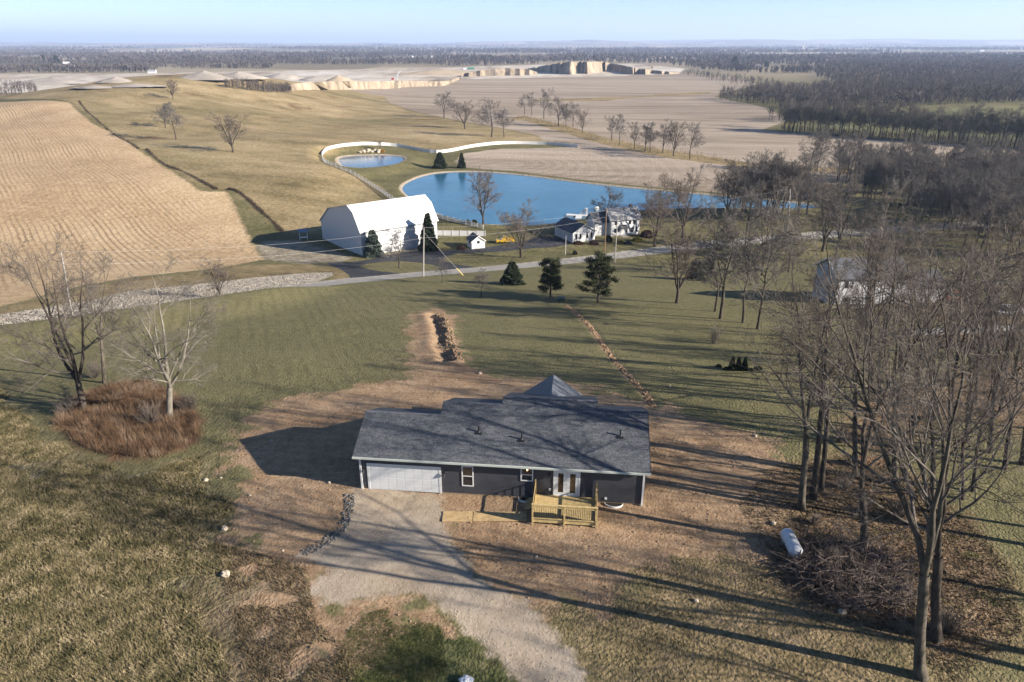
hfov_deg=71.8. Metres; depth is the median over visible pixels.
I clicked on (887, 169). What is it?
bare tree
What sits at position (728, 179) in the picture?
bare tree
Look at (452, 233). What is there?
rail fence
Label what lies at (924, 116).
bare tree
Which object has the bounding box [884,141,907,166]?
bare tree
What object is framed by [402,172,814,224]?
lake water
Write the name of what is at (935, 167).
bare tree
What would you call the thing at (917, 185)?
bare tree
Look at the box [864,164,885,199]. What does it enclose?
bare tree
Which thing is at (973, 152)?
bare tree
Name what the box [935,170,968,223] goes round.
bare tree
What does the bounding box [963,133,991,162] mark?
bare tree
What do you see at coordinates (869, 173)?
bare tree
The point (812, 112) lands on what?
bare tree
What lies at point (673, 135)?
bare tree
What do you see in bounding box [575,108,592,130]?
bare tree
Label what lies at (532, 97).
bare tree
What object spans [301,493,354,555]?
gravel
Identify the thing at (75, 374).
bare tree
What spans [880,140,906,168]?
bare tree
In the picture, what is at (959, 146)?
bare tree
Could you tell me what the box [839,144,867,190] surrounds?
bare tree
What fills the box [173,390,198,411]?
bare bush
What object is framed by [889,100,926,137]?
bare tree
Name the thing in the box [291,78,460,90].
quarry bank
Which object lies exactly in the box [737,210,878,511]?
bare tree
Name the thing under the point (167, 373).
bare tree
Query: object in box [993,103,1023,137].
bare tree
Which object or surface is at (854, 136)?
bare tree
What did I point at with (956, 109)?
green field
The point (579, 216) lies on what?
swim dock
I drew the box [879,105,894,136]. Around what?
bare tree
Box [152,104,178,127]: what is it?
bare tree
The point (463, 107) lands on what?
bare tree
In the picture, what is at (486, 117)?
bare tree
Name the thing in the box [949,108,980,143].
bare tree
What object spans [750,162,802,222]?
bare tree
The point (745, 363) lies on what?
spruce tree
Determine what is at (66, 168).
stubble field
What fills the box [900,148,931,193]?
bare tree
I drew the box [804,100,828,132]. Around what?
bare tree
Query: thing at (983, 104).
bare tree
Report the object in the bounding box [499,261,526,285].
spruce tree
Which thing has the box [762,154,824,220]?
bare tree
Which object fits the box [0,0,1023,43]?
sky
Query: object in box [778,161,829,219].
bare tree
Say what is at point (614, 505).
window well
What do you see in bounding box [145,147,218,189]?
weedy fencerow
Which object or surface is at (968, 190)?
bare tree
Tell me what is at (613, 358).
earth clods
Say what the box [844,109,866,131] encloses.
bare tree
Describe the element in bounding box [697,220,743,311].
bare tree
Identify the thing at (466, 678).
plastic sack
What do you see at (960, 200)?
bare tree
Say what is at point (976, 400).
bare tree
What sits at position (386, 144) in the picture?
rail fence
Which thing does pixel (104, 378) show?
bare tree
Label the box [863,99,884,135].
bare tree
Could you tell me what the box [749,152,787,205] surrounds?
bare tree
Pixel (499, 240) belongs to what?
pickup truck
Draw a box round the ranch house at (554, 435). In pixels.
[352,375,650,505]
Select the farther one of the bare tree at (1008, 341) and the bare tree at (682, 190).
the bare tree at (682, 190)
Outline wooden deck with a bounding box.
[524,479,597,527]
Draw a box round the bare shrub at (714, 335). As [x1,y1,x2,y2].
[707,323,726,343]
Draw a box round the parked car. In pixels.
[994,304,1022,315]
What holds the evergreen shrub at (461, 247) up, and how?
on the ground at (744, 619)
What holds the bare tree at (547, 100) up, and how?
on the plowed field at (732, 130)
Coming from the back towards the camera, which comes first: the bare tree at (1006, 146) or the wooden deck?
the bare tree at (1006, 146)
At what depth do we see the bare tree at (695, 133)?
323.06 m
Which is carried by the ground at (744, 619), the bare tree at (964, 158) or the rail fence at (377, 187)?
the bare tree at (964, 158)
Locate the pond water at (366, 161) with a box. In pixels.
[339,155,402,167]
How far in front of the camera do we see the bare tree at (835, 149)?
273.24 m
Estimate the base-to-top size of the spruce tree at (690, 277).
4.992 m
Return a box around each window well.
[518,497,528,502]
[604,502,622,508]
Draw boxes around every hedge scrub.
[514,115,853,170]
[781,124,1023,146]
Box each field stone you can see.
[220,570,229,577]
[221,525,227,530]
[838,609,846,614]
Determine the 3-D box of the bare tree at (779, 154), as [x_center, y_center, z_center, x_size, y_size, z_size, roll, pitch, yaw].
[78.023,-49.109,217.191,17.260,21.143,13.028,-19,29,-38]
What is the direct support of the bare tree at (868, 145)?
on the ground at (744, 619)
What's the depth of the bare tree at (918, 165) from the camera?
234.26 m
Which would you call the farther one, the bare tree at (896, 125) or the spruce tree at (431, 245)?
the bare tree at (896, 125)
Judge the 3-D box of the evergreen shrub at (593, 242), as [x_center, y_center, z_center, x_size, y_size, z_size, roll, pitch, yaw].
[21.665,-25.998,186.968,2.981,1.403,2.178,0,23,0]
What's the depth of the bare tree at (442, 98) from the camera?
492.41 m
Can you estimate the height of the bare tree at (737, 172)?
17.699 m
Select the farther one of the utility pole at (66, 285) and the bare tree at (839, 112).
the bare tree at (839, 112)
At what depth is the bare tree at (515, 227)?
169.38 m
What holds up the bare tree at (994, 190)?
on the ground at (744, 619)
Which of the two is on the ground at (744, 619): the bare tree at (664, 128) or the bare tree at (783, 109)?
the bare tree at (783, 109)
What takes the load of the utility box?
on the ground at (744, 619)
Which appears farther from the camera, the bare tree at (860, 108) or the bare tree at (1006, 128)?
the bare tree at (860, 108)
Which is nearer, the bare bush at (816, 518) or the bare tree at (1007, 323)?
the bare bush at (816, 518)
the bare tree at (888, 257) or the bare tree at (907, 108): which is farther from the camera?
the bare tree at (907, 108)
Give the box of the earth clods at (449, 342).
[432,313,463,360]
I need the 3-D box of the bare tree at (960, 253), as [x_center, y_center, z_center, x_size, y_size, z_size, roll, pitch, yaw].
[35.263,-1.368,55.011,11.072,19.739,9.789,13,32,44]
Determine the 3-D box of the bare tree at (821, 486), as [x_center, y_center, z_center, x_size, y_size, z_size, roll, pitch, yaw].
[20.278,3.628,47.518,5.202,15.320,6.056,-21,26,-28]
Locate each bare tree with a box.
[0,230,149,410]
[51,241,130,382]
[89,251,231,417]
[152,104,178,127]
[158,102,186,139]
[161,79,179,98]
[194,257,237,294]
[203,112,252,151]
[379,226,413,267]
[431,256,452,282]
[434,91,459,117]
[446,99,482,128]
[459,165,503,224]
[469,267,490,296]
[470,97,510,136]
[492,109,513,136]
[493,198,553,257]
[516,94,530,113]
[526,93,537,111]
[537,88,554,117]
[545,95,571,125]
[562,100,580,121]
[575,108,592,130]
[589,185,624,210]
[603,115,617,139]
[611,114,627,145]
[626,120,641,148]
[632,180,677,246]
[634,210,716,302]
[638,123,660,151]
[642,122,660,141]
[642,189,679,227]
[657,122,679,152]
[657,164,721,237]
[662,118,689,155]
[680,122,706,158]
[691,191,756,318]
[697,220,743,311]
[709,161,742,215]
[709,166,766,219]
[713,167,1023,681]
[714,156,773,220]
[715,160,766,218]
[718,206,784,322]
[721,158,775,212]
[728,184,768,242]
[734,204,798,328]
[735,243,1023,643]
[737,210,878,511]
[742,200,802,274]
[743,149,788,213]
[744,152,817,214]
[748,187,1023,553]
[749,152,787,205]
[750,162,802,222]
[753,156,807,209]
[754,255,868,500]
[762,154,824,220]
[770,296,861,492]
[775,201,807,271]
[777,163,813,215]
[778,98,794,124]
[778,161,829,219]
[780,103,790,130]
[781,101,806,130]
[782,147,849,213]
[784,108,797,130]
[787,174,861,251]
[788,100,813,132]
[790,101,810,132]
[792,104,815,131]
[797,128,832,167]
[802,99,830,128]
[803,169,881,257]
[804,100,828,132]
[805,100,820,132]
[806,208,992,482]
[807,125,832,171]
[815,100,832,130]
[816,109,836,134]
[818,108,832,129]
[818,267,899,476]
[820,136,854,184]
[825,97,861,133]
[826,99,853,131]
[826,105,843,134]
[829,132,855,179]
[830,136,865,182]
[833,224,910,380]
[833,255,878,403]
[836,106,859,133]
[837,135,867,180]
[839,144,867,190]
[839,153,856,187]
[842,220,899,359]
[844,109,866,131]
[849,129,875,178]
[850,158,867,194]
[851,99,871,135]
[854,143,892,198]
[855,109,868,130]
[855,149,891,202]
[855,210,990,390]
[856,144,881,189]
[858,107,885,135]
[858,143,872,177]
[859,169,926,251]
[859,238,905,409]
[860,162,890,199]
[862,219,950,401]
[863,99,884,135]
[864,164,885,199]
[866,157,904,200]
[866,256,975,450]
[868,159,886,198]
[869,102,890,132]
[872,102,899,136]
[876,109,894,138]
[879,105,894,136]
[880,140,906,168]
[880,341,993,515]
[881,151,898,196]
[882,102,913,137]
[882,153,896,194]
[882,261,924,362]
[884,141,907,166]
[886,110,913,139]
[888,147,905,193]
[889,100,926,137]
[889,162,910,204]
[890,147,931,202]
[892,110,907,138]
[895,197,1023,420]
[896,138,932,177]
[897,136,922,170]
[900,104,923,138]
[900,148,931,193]
[901,133,925,156]
[901,171,922,214]
[902,105,934,137]
[903,151,932,199]
[905,139,931,160]
[905,152,951,203]
[909,176,929,219]
[912,108,936,138]
[912,180,949,225]
[913,108,934,134]
[913,111,939,140]
[913,140,933,162]
[913,175,937,219]
[914,154,937,188]
[922,104,960,141]
[923,139,947,190]
[924,172,968,228]
[925,167,950,204]
[926,154,947,196]
[927,110,942,139]
[927,259,1007,431]
[928,167,968,208]
[929,114,949,139]
[935,161,964,214]
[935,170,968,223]
[936,134,967,164]
[936,147,960,176]
[936,238,989,386]
[937,215,989,356]
[939,114,952,141]
[940,356,1012,499]
[941,109,965,141]
[941,117,967,141]
[941,178,972,226]
[943,185,975,233]
[944,148,978,175]
[945,165,976,193]
[945,346,1023,492]
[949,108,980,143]
[949,146,961,170]
[949,281,1000,441]
[950,176,980,227]
[950,194,997,247]
[951,116,967,139]
[952,102,988,142]
[956,104,985,140]
[956,141,980,172]
[957,116,989,142]
[957,178,981,225]
[958,244,1023,453]
[959,145,978,171]
[959,233,1022,404]
[962,136,988,158]
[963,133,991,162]
[963,203,1023,369]
[963,262,1023,469]
[964,166,1016,232]
[965,152,997,177]
[965,154,998,183]
[966,167,987,198]
[966,173,1000,241]
[967,154,984,165]
[967,180,1014,250]
[970,106,993,141]
[970,171,1005,226]
[971,160,1000,180]
[971,279,1023,464]
[973,171,1021,235]
[975,106,1000,143]
[976,110,1006,144]
[976,178,1009,235]
[977,283,1023,412]
[979,143,998,163]
[979,190,1005,243]
[982,143,1005,171]
[982,158,1023,222]
[983,168,1017,215]
[984,116,1003,143]
[984,150,1004,169]
[986,110,1014,142]
[986,117,1003,142]
[990,165,1023,219]
[991,194,1022,246]
[991,238,1023,378]
[992,132,1013,156]
[992,167,1023,210]
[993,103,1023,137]
[993,138,1014,162]
[996,114,1022,140]
[997,192,1023,253]
[998,190,1023,257]
[1000,213,1023,351]
[1007,111,1023,146]
[1007,115,1022,145]
[1007,146,1023,164]
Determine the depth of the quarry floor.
1245.42 m
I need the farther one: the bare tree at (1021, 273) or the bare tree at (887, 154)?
the bare tree at (887, 154)
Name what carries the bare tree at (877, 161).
on the ground at (744, 619)
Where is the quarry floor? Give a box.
[0,64,684,92]
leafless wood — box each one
[0,79,37,94]
[222,76,291,92]
[682,68,851,88]
[718,70,1023,120]
[816,56,1023,81]
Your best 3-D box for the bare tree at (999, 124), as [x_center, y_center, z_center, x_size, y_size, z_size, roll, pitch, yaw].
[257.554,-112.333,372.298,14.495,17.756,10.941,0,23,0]
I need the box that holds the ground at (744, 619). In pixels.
[0,39,1023,681]
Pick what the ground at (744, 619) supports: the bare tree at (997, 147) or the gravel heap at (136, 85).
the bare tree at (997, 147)
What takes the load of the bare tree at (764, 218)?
on the ground at (744, 619)
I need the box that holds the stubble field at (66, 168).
[0,100,263,306]
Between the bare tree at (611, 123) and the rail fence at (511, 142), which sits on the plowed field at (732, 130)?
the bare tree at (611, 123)
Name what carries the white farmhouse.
on the ground at (744, 619)
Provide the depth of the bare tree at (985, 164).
222.12 m
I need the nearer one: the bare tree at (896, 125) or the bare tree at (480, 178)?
the bare tree at (480, 178)
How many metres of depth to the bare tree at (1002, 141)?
273.26 m
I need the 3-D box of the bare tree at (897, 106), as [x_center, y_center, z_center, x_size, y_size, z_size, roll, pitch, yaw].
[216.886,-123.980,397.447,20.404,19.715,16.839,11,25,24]
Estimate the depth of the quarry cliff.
1290.92 m
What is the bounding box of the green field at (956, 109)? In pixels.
[775,106,1023,139]
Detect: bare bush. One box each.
[46,389,78,413]
[82,357,105,377]
[129,398,167,423]
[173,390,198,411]
[806,513,823,525]
[829,464,856,491]
[830,425,858,442]
[883,499,918,518]
[929,603,979,638]
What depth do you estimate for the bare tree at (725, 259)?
96.79 m
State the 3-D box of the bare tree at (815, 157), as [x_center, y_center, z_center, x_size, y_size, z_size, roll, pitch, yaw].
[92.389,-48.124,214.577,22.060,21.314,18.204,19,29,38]
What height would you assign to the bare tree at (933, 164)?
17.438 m
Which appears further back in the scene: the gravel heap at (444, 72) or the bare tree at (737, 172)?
the gravel heap at (444, 72)
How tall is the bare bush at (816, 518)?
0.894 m
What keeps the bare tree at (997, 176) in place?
on the ground at (744, 619)
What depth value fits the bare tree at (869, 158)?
254.06 m
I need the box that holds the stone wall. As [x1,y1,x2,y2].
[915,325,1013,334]
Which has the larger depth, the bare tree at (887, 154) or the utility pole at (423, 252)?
the bare tree at (887, 154)
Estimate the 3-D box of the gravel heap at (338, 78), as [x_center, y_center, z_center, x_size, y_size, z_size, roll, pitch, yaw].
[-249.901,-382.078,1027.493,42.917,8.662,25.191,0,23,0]
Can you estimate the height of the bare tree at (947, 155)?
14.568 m
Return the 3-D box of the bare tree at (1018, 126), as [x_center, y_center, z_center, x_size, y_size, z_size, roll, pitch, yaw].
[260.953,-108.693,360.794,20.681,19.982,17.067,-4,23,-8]
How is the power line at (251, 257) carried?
attached to the utility pole at (423, 252)
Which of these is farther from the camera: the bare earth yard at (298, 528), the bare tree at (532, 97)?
the bare tree at (532, 97)
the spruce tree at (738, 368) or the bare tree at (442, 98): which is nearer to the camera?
the spruce tree at (738, 368)
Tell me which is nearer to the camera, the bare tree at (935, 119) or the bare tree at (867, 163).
the bare tree at (867, 163)
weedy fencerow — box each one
[78,100,139,148]
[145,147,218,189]
[226,187,283,230]
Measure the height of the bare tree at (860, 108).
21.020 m
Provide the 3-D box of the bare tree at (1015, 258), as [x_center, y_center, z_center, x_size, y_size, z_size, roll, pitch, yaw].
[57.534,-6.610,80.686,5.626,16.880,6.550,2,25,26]
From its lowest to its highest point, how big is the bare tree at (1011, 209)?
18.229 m
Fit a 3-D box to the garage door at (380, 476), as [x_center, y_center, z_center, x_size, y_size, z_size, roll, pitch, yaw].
[-7.516,9.573,49.394,5.260,2.140,0.032,2,23,5]
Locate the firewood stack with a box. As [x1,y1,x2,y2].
[858,455,885,467]
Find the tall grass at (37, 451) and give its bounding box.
[0,388,237,681]
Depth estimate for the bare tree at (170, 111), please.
333.71 m
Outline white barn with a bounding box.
[319,194,438,255]
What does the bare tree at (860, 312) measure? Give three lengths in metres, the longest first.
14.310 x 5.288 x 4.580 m
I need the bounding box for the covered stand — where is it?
[298,228,307,239]
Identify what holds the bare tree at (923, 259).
on the ground at (744, 619)
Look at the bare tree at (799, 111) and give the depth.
418.33 m
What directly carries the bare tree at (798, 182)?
on the ground at (744, 619)
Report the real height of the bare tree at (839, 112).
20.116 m
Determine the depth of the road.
166.85 m
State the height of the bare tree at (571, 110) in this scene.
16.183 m
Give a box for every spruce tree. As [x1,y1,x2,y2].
[363,229,383,258]
[418,212,438,251]
[432,152,447,168]
[457,153,465,168]
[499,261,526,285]
[686,258,706,280]
[728,357,735,370]
[735,357,741,370]
[741,356,748,370]
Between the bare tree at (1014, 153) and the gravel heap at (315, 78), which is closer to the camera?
the bare tree at (1014, 153)
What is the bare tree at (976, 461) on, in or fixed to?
on the ground at (744, 619)
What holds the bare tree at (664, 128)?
on the plowed field at (732, 130)
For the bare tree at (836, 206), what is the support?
on the ground at (744, 619)
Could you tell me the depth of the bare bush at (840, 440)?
56.00 m
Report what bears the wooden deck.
on the bare earth yard at (298, 528)
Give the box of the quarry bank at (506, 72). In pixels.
[461,68,536,76]
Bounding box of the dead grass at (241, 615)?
[214,542,356,681]
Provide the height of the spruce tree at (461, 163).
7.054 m
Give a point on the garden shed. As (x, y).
(475, 241)
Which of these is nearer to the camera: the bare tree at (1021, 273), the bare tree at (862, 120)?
the bare tree at (1021, 273)
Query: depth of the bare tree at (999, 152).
238.58 m
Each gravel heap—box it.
[0,76,96,84]
[72,85,111,88]
[95,76,131,82]
[112,83,164,86]
[180,70,232,79]
[223,71,269,78]
[263,73,304,79]
[300,76,330,80]
[326,75,352,80]
[391,69,468,75]
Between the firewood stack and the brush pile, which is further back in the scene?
the firewood stack
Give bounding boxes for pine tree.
[537,257,564,296]
[575,250,619,302]
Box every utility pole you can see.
[60,253,72,315]
[423,228,423,276]
[604,207,606,251]
[614,215,617,262]
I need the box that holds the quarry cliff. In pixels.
[528,61,679,74]
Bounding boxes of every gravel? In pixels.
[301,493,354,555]
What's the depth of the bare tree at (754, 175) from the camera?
208.52 m
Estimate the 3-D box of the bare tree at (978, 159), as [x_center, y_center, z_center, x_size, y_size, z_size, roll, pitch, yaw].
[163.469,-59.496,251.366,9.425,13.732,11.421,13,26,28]
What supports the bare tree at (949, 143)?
on the ground at (744, 619)
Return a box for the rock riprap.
[0,272,332,324]
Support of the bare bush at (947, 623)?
on the ground at (744, 619)
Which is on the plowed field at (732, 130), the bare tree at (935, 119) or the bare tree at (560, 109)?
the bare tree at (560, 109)
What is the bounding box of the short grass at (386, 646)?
[335,607,447,681]
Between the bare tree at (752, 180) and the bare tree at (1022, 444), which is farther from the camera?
the bare tree at (752, 180)
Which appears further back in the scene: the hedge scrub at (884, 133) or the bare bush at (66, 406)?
the hedge scrub at (884, 133)
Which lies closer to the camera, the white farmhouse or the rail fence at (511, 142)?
the white farmhouse
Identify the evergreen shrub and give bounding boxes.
[457,245,465,249]
[573,241,583,244]
[589,240,598,244]
[606,235,612,242]
[632,237,642,241]
[640,229,653,237]
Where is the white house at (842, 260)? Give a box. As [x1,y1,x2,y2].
[812,253,946,307]
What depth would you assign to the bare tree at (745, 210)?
217.43 m
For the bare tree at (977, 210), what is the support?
on the ground at (744, 619)
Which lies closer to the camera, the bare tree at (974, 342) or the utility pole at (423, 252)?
the bare tree at (974, 342)
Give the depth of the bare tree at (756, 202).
176.91 m
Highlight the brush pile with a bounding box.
[754,508,954,634]
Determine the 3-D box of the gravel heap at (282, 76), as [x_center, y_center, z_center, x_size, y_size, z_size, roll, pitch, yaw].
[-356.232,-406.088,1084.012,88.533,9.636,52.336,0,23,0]
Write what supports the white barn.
on the ground at (744, 619)
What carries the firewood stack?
on the ground at (744, 619)
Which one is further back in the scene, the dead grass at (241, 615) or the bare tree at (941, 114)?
the bare tree at (941, 114)
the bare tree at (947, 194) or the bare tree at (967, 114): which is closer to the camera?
the bare tree at (947, 194)
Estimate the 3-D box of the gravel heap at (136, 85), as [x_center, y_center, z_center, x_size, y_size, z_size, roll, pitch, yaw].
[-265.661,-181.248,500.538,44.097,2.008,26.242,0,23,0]
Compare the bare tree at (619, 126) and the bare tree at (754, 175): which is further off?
the bare tree at (619, 126)
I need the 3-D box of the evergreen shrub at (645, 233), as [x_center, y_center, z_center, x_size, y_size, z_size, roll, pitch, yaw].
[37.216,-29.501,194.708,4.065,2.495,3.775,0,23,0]
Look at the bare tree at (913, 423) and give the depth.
51.19 m
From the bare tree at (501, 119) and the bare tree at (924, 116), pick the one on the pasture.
the bare tree at (501, 119)
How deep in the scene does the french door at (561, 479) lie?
48.19 m
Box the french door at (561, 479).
[553,471,580,496]
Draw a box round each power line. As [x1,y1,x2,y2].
[92,229,411,251]
[110,238,420,263]
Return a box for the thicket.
[48,374,200,457]
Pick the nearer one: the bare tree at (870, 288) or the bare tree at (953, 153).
the bare tree at (870, 288)
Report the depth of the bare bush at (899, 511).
46.86 m
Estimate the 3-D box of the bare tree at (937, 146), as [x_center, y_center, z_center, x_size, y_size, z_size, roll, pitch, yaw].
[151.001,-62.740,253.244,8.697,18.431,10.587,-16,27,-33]
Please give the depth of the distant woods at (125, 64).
1702.97 m
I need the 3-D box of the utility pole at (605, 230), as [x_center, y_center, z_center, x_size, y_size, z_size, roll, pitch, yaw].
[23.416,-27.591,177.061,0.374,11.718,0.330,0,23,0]
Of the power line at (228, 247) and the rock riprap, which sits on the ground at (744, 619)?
the rock riprap
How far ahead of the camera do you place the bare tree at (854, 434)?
48.21 m
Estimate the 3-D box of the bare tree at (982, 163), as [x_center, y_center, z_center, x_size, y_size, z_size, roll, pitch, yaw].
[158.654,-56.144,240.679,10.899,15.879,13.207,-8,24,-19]
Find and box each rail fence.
[322,142,455,154]
[322,156,393,198]
[437,214,483,228]
[437,230,484,235]
[456,141,577,150]
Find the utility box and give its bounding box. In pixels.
[556,296,565,301]
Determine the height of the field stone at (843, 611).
0.321 m
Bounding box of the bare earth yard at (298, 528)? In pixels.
[233,309,794,662]
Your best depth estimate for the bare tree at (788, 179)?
215.74 m
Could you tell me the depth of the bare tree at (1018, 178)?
198.36 m
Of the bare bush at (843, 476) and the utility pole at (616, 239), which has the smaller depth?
the bare bush at (843, 476)
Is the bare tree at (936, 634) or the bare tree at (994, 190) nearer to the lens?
the bare tree at (936, 634)
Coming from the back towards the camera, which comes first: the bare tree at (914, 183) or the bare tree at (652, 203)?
the bare tree at (914, 183)
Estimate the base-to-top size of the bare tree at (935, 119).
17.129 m
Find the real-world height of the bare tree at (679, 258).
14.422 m
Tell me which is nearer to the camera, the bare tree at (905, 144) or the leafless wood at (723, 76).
the bare tree at (905, 144)
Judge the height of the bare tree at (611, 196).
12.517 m
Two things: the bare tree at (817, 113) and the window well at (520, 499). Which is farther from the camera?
the bare tree at (817, 113)
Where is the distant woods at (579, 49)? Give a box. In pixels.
[0,43,1023,53]
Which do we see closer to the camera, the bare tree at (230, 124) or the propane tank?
the propane tank
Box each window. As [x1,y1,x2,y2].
[461,465,473,486]
[521,469,532,481]
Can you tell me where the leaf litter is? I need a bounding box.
[739,454,1022,681]
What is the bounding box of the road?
[121,220,1002,309]
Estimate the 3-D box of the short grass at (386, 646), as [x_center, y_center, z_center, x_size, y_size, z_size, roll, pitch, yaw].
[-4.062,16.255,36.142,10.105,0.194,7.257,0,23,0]
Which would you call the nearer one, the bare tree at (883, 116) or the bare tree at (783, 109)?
the bare tree at (883, 116)
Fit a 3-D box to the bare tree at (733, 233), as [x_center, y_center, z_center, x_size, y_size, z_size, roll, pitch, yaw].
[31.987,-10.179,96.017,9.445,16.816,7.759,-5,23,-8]
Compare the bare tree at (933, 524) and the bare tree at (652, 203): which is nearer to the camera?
the bare tree at (933, 524)
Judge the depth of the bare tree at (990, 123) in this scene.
369.03 m
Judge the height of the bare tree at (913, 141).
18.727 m
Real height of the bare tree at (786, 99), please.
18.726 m
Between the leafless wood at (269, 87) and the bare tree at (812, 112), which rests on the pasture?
the leafless wood at (269, 87)
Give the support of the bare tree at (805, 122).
on the ground at (744, 619)
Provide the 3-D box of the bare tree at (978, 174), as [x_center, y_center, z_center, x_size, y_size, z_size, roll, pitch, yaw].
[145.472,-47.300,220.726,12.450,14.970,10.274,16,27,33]
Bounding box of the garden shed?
[466,232,485,248]
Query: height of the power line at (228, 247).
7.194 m
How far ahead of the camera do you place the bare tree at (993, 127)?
368.71 m
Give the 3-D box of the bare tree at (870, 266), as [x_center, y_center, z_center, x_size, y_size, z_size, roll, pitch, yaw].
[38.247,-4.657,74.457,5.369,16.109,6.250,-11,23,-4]
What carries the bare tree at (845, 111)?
on the ground at (744, 619)
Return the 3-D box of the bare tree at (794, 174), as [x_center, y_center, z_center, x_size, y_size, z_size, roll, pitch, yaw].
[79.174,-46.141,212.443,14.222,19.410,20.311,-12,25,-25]
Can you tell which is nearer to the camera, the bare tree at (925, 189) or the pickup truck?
the pickup truck
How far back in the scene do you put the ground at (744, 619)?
67.03 m
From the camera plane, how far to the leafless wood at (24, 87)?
664.53 m
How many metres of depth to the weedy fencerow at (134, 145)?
366.03 m
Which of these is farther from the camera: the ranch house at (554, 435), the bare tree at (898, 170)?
the bare tree at (898, 170)
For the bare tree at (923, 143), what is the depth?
263.81 m
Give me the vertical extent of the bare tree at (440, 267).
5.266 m
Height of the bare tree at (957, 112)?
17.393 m
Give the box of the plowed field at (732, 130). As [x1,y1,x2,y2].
[348,74,1018,196]
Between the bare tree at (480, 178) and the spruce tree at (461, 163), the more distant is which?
the spruce tree at (461, 163)
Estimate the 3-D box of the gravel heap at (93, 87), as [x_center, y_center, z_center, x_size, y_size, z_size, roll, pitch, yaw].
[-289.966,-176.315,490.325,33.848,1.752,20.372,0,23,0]
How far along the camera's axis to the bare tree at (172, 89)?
463.83 m
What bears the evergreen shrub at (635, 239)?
on the ground at (744, 619)
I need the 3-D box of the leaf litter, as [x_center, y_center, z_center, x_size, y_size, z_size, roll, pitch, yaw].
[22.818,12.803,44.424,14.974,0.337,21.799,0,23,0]
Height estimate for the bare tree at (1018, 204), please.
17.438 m
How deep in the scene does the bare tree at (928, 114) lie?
380.61 m
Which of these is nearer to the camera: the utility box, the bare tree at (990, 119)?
the utility box
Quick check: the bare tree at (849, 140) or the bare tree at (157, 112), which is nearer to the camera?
the bare tree at (849, 140)
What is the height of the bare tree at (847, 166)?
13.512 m
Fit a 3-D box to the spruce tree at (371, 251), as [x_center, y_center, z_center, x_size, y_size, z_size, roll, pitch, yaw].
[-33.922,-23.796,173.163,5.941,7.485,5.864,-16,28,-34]
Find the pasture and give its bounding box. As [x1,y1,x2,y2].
[0,73,551,231]
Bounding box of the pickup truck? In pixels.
[496,236,514,243]
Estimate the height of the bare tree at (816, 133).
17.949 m
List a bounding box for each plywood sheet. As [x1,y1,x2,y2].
[442,511,472,521]
[473,512,526,520]
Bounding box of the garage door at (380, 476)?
[366,463,441,492]
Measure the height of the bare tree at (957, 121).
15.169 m
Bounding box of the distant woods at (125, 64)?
[0,57,1023,72]
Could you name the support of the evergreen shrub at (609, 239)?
on the ground at (744, 619)
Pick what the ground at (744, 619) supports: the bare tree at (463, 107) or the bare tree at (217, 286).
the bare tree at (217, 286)
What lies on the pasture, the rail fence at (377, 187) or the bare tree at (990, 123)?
the rail fence at (377, 187)
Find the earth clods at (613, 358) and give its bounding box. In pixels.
[564,305,655,407]
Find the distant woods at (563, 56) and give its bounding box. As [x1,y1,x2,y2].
[0,50,1023,62]
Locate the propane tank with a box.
[780,528,802,557]
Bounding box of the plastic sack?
[458,675,473,681]
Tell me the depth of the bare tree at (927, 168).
234.70 m
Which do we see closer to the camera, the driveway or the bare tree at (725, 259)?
the bare tree at (725, 259)
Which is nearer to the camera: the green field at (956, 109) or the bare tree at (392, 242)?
the bare tree at (392, 242)
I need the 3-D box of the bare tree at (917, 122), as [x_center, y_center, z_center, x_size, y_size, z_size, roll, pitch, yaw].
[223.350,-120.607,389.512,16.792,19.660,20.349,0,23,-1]
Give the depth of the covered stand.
191.24 m
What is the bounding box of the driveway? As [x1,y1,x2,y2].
[326,237,571,277]
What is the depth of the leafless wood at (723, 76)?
1026.72 m
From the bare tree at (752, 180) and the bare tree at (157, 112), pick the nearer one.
the bare tree at (752, 180)
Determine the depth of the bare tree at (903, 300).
74.35 m
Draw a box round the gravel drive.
[298,488,582,681]
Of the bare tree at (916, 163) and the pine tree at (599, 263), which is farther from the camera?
the bare tree at (916, 163)
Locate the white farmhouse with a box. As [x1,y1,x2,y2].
[553,204,641,242]
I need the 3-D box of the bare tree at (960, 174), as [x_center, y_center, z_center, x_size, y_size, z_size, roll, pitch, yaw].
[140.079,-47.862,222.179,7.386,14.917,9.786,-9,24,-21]
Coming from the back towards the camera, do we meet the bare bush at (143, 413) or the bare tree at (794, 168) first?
the bare tree at (794, 168)
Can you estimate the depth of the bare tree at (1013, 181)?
206.92 m
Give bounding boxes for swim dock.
[566,208,587,219]
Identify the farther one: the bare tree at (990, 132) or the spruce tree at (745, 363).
the bare tree at (990, 132)

